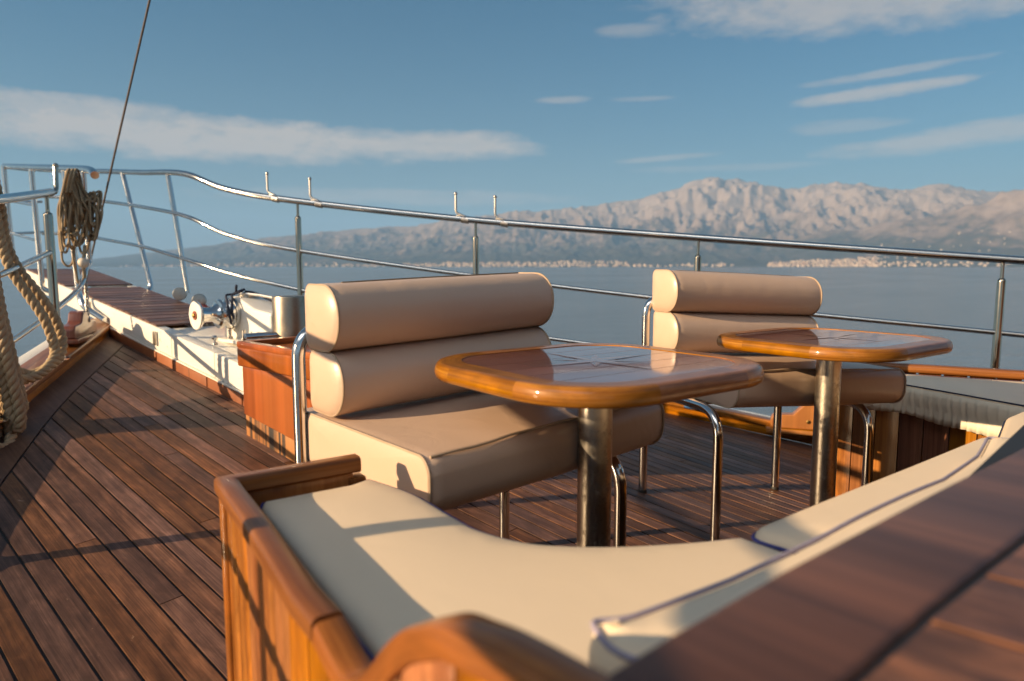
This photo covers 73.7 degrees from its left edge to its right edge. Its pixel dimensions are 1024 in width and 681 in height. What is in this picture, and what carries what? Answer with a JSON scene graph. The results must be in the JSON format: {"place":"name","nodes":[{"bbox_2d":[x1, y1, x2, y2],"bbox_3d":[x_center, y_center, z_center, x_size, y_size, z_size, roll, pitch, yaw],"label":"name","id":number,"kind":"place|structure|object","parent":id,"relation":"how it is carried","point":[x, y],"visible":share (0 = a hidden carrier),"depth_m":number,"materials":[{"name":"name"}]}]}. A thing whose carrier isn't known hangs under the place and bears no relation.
{"place":"outdoors","nodes":[
{"label":"outdoors","id":0,"kind":"place"},
{"bbox_2d":[0,177,1023,266],"bbox_3d":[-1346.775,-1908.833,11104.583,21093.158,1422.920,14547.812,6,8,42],"label":"hills","id":1,"kind":"structure","parent":0,"point":[936,216],"depth_m":9191.18,"materials":[{"name":"stone"}]},
{"bbox_2d":[120,262,353,266],"bbox_3d":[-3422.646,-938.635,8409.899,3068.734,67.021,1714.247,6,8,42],"label":"shore town","id":2,"kind":"object","parent":1,"relation":"on","point":[280,264],"visible":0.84,"depth_m":8487.00},
{"bbox_2d":[355,264,382,266],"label":"shore town","id":3,"kind":"object","parent":1,"relation":"on","point":[366,265],"visible":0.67,"depth_m":7860.57},
{"bbox_2d":[403,260,626,266],"bbox_3d":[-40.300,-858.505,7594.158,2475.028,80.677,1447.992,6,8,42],"label":"shore town","id":4,"kind":"object","parent":1,"relation":"on","point":[536,264],"visible":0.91,"depth_m":7316.62},
{"bbox_2d":[627,262,733,266],"bbox_3d":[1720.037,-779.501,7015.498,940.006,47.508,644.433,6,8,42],"label":"shore town","id":5,"kind":"object","parent":1,"relation":"on","point":[671,265],"visible":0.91,"depth_m":7012.14},
{"bbox_2d":[767,256,878,266],"bbox_3d":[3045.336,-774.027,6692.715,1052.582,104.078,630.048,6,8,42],"label":"shore town","id":6,"kind":"object","parent":1,"relation":"on","point":[860,262],"visible":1,"depth_m":6623.25},
{"bbox_2d":[870,230,1010,258],"bbox_3d":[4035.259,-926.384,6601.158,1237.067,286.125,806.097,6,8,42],"label":"hillside village","id":7,"kind":"object","parent":1,"relation":"on","point":[940,249],"visible":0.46,"depth_m":6534.81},
{"bbox_2d":[877,260,1006,266],"bbox_3d":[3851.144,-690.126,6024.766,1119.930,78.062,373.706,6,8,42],"label":"shore town","id":8,"kind":"object","parent":1,"relation":"on","point":[913,263],"visible":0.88,"depth_m":6096.62},
{"bbox_2d":[0,267,1023,444],"bbox_3d":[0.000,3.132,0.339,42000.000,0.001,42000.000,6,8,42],"label":"sea","id":9,"kind":"structure","parent":0,"point":[961,296],"depth_m":77.47,"materials":[{"name":"blue liquid"}]},
{"bbox_2d":[0,0,1023,262],"label":"sky","id":10,"kind":"structure","parent":0,"point":[532,105],"materials":[{"name":"blue"}]},
{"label":"hull","id":11,"kind":"structure","parent":0,"visible":0},
{"bbox_2d":[0,335,811,680],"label":"deck","id":12,"kind":"structure","parent":11,"relation":"on","point":[116,457],"depth_m":2.03,"materials":[{"name":"brown wood"}]},
{"bbox_2d":[0,318,110,428],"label":"toe rail","id":13,"kind":"object","parent":12,"relation":"on","point":[36,357],"visible":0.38,"depth_m":3.16,"materials":[{"name":"brown wood"}]},
{"bbox_2d":[0,163,88,422],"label":"guard rail","id":14,"kind":"object","parent":13,"relation":"on","point":[49,254],"visible":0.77,"depth_m":3.03,"materials":[{"name":"metal"}]},
{"bbox_2d":[0,274,28,447],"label":"mooring rope","id":15,"kind":"object","parent":14,"relation":"hanging from","point":[14,405],"visible":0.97,"depth_m":2.35,"materials":[{"name":"beige fabric"}]},
{"bbox_2d":[0,180,67,384],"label":"mooring rope","id":16,"kind":"object","parent":14,"relation":"hanging from","point":[37,300],"visible":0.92,"depth_m":2.65,"materials":[{"name":"beige fabric"}]},
{"bbox_2d":[57,168,102,283],"bbox_3d":[-2.256,-0.598,3.575,0.118,0.595,0.219,6,8,42],"label":"rope coil","id":17,"kind":"object","parent":14,"relation":"hanging from","point":[77,207],"visible":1,"depth_m":3.54,"materials":[{"name":"beige fabric"}]},
{"bbox_2d":[77,245,88,282],"bbox_3d":[-2.240,-0.402,3.566,0.074,0.198,0.060,6,8,42],"label":"float toggle","id":18,"kind":"object","parent":17,"relation":"attached to","point":[83,262],"visible":0.98,"depth_m":3.55,"materials":[{"name":"white plastic"}]},
{"bbox_2d":[84,282,90,321],"bbox_3d":[-2.222,-0.202,3.569,0.023,0.216,0.056,-4,7,-33],"label":"short chain","id":19,"kind":"object","parent":18,"relation":"hanging from","point":[87,297],"visible":0.91,"depth_m":3.57,"materials":[{"name":"silver metal"}]},
{"bbox_2d":[1,163,108,322],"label":"pulpit rail","id":20,"kind":"object","parent":13,"relation":"on","point":[31,169],"visible":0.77,"depth_m":4.42,"materials":[{"name":"metal"}]},
{"bbox_2d":[64,311,96,343],"bbox_3d":[-2.216,-0.079,3.493,0.100,0.149,0.470,-2,7,-19],"label":"fairlead chock","id":21,"kind":"object","parent":13,"relation":"on","point":[79,327],"visible":0.83,"depth_m":3.43,"materials":[{"name":"red wood"}]},
{"bbox_2d":[26,269,243,405],"bbox_3d":[-2.111,-0.111,4.010,3.660,0.612,0.458,6,8,42],"label":"bowsprit","id":22,"kind":"object","parent":12,"relation":"on","point":[140,319],"visible":0.63,"depth_m":3.57,"materials":[{"name":"white paint"}]},
{"bbox_2d":[87,0,150,277],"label":"forestay","id":23,"kind":"object","parent":22,"relation":"on","point":[129,88],"visible":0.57,"depth_m":3.90,"materials":[{"name":"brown metal"}]},
{"bbox_2d":[189,292,272,343],"bbox_3d":[-1.253,-0.105,3.196,0.520,0.239,0.369,6,8,42],"label":"windlass","id":24,"kind":"object","parent":22,"relation":"on","point":[252,312],"visible":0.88,"depth_m":3.20,"materials":[{"name":"white paint"}]},
{"bbox_2d":[225,284,271,324],"bbox_3d":[-1.237,-0.176,3.275,0.259,0.187,0.135,-2,7,-19],"label":"cord","id":25,"kind":"object","parent":24,"relation":"attached to","point":[232,300],"visible":0.95,"depth_m":3.22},
{"bbox_2d":[243,295,305,340],"bbox_3d":[-0.946,-0.042,2.929,0.189,0.298,0.400,13,14,64],"label":"bollard","id":26,"kind":"object","parent":22,"relation":"on","point":[288,314],"visible":0.48,"depth_m":2.85,"materials":[{"name":"metal"}]},
{"bbox_2d":[237,336,311,461],"bbox_3d":[-0.525,0.216,2.515,0.689,0.434,0.659,6,8,42],"label":"deck locker","id":27,"kind":"object","parent":12,"relation":"on","point":[266,364],"visible":0.24,"depth_m":2.37,"materials":[{"name":"brown wood"}]},
{"bbox_2d":[214,454,611,680],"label":"cockpit bench","id":28,"kind":"object","parent":12,"relation":"on","point":[285,618],"visible":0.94,"depth_m":0.67,"materials":[{"name":"orange wood"}]},
{"bbox_2d":[260,479,790,663],"bbox_3d":[-0.002,0.281,0.800,0.806,0.065,0.500,6,8,42],"label":"seat cushion","id":29,"kind":"object","parent":28,"relation":"on","point":[383,564],"visible":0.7,"depth_m":0.76,"materials":[{"name":"beige leather"}]},
{"bbox_2d":[751,438,990,555],"bbox_3d":[0.683,0.247,1.045,0.820,0.075,0.233,-5,8,-40],"label":"seat cushion","id":30,"kind":"object","parent":28,"relation":"on","point":[782,535],"visible":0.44,"depth_m":0.95,"materials":[{"name":"beige leather"}]},
{"bbox_2d":[589,437,1008,674],"bbox_3d":[0.464,0.218,0.777,0.988,0.091,0.129,-5,8,-40],"label":"backrest cushion","id":31,"kind":"object","parent":30,"relation":"on","point":[617,643],"visible":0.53,"depth_m":0.55,"materials":[{"name":"beige leather"}]},
{"bbox_2d":[292,272,664,546],"bbox_3d":[-0.078,0.256,1.480,0.639,0.799,0.531,-5,8,-40],"label":"lounge chair","id":32,"kind":"object","parent":12,"relation":"on","point":[389,407],"visible":0.84,"depth_m":1.37,"materials":[{"name":"leather"}]},
{"bbox_2d":[166,325,812,444],"bbox_3d":[0.962,0.431,3.488,6.592,0.999,0.451,2,6,18],"label":"toe rail","id":33,"kind":"object","parent":12,"relation":"on","point":[744,420],"visible":0.09,"depth_m":3.50,"materials":[{"name":"brown wood"}]},
{"bbox_2d":[38,169,1023,409],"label":"guard rail","id":34,"kind":"object","parent":33,"relation":"on","point":[997,332],"visible":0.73,"depth_m":3.71,"materials":[{"name":"metal"}]},
{"bbox_2d":[766,406,813,435],"bbox_3d":[1.447,0.380,3.338,0.381,0.149,0.100,2,7,19],"label":"fairlead chock","id":35,"kind":"object","parent":33,"relation":"on","point":[799,420],"visible":0.43,"depth_m":3.32,"materials":[{"name":"brown wood"}]},
{"bbox_2d":[434,343,763,546],"bbox_3d":[0.158,0.355,1.314,0.537,0.642,0.504,-5,8,-37],"label":"pedestal table","id":36,"kind":"object","parent":12,"relation":"on","point":[595,384],"visible":0.96,"depth_m":1.20,"materials":[{"name":"brown wood"}]},
{"bbox_2d":[638,269,906,540],"bbox_3d":[0.798,0.192,2.191,0.639,0.835,0.532,-2,7,-19],"label":"lounge chair","id":37,"kind":"object","parent":12,"relation":"on","point":[699,311],"visible":0.69,"depth_m":2.14,"materials":[{"name":"leather"}]},
{"bbox_2d":[608,425,1023,680],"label":"cabin top","id":38,"kind":"object","parent":12,"relation":"on","point":[930,588],"visible":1,"depth_m":0.40,"materials":[{"name":"brown wood"}]},
{"bbox_2d":[998,412,1023,437],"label":"seat cushion","id":39,"kind":"object","parent":38,"relation":"attached to","point":[1012,426],"visible":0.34,"depth_m":1.63,"materials":[{"name":"beige leather"}]},
{"bbox_2d":[717,327,952,506],"bbox_3d":[0.876,0.306,1.912,0.537,0.639,0.504,-5,8,-36],"label":"pedestal table","id":40,"kind":"object","parent":12,"relation":"on","point":[829,350],"visible":0.93,"depth_m":1.86,"materials":[{"name":"brown wood"}]},
{"bbox_2d":[835,362,1023,496],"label":"cockpit bench","id":41,"kind":"object","parent":12,"relation":"on","point":[902,441],"visible":0.2,"depth_m":2.35,"materials":[{"name":"orange wood"}]},
{"bbox_2d":[864,374,1023,436],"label":"backrest cushion","id":42,"kind":"object","parent":41,"relation":"on","point":[987,407],"visible":0.62,"depth_m":2.12,"materials":[{"name":"grey fabric"}]}
]}

